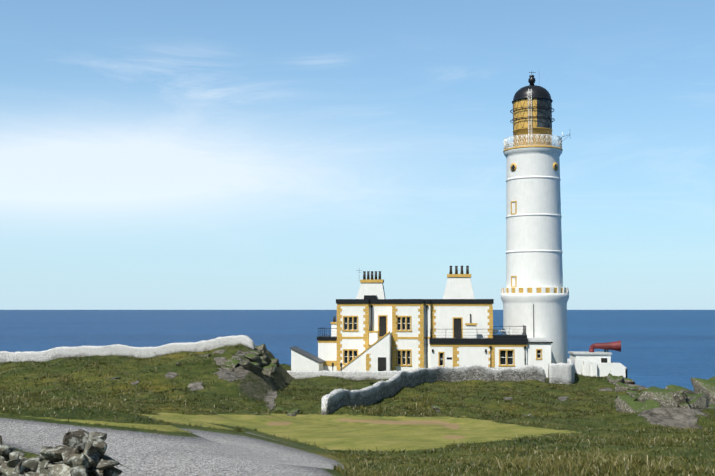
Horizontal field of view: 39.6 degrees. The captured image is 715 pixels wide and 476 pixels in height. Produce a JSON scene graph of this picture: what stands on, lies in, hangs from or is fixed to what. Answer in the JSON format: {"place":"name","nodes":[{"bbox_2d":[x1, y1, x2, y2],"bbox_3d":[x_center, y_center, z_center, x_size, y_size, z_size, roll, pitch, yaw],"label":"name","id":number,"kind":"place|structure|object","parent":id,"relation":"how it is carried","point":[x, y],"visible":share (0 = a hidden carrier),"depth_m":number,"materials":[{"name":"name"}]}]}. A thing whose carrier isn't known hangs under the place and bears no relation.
{"place":"outdoors","nodes":[
{"label":"outdoors","id":0,"kind":"place"},
{"bbox_2d":[0,345,714,475],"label":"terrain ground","id":1,"kind":"structure","parent":0,"point":[203,450],"depth_m":38.95,"materials":[{"name":"green plant"}]},
{"bbox_2d":[0,429,124,475],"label":"rock pile","id":2,"kind":"object","parent":1,"relation":"on","point":[79,452],"visible":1,"depth_m":9.83,"materials":[{"name":"stone"}]},
{"bbox_2d":[0,334,254,362],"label":"boundary wall","id":3,"kind":"structure","parent":1,"relation":"on","point":[108,350],"depth_m":91.45,"materials":[{"name":"white stone"}]},
{"bbox_2d":[0,343,644,418],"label":"grass","id":4,"kind":"structure","parent":1,"relation":"on","point":[414,410],"depth_m":76.08,"materials":[{"name":"green plant"}]},
{"bbox_2d":[287,370,408,379],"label":"compound wall","id":5,"kind":"structure","parent":1,"relation":"on","point":[359,375],"depth_m":101.86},
{"bbox_2d":[0,398,714,475],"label":"grass","id":6,"kind":"structure","parent":1,"relation":"on","point":[604,460],"depth_m":14.58,"materials":[{"name":"green plant"}]},
{"bbox_2d":[0,390,714,456],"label":"grass","id":7,"kind":"structure","parent":1,"relation":"on","point":[14,400],"depth_m":31.62,"materials":[{"name":"green plant"}]},
{"bbox_2d":[110,344,714,416],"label":"crag rocks","id":8,"kind":"object","parent":1,"relation":"on","point":[701,395],"visible":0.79,"depth_m":65.19,"materials":[{"name":"grey stone"}]},
{"bbox_2d":[290,266,552,377],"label":"keepers house","id":9,"kind":"structure","parent":1,"relation":"on","point":[372,328],"depth_m":107.27,"materials":[{"name":"paint"}]},
{"bbox_2d":[321,365,545,414],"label":"compound wall","id":10,"kind":"structure","parent":1,"relation":"on","point":[334,400],"depth_m":93.59,"materials":[{"name":"white stone"}]},
{"bbox_2d":[501,72,569,363],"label":"lighthouse tower","id":11,"kind":"structure","parent":1,"relation":"on","point":[534,295],"depth_m":115.91,"materials":[{"name":"paint"}]},
{"bbox_2d":[548,358,574,384],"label":"wall","id":12,"kind":"structure","parent":1,"relation":"on","point":[560,373],"depth_m":99.28,"materials":[{"name":"white paint"}]},
{"bbox_2d":[568,340,626,377],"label":"foghorn building","id":13,"kind":"structure","parent":1,"relation":"on","point":[591,362],"depth_m":106.50,"materials":[{"name":"white paint"}]},
{"bbox_2d":[0,310,714,390],"bbox_3d":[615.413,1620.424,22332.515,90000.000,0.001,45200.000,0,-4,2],"label":"sea water","id":14,"kind":"structure","parent":0,"point":[662,349],"depth_m":578.29,"materials":[{"name":"blue liquid"}]},
{"bbox_2d":[0,0,714,309],"label":"sky","id":15,"kind":"structure","parent":0,"point":[155,154],"materials":[{"name":"blue"}]}
]}

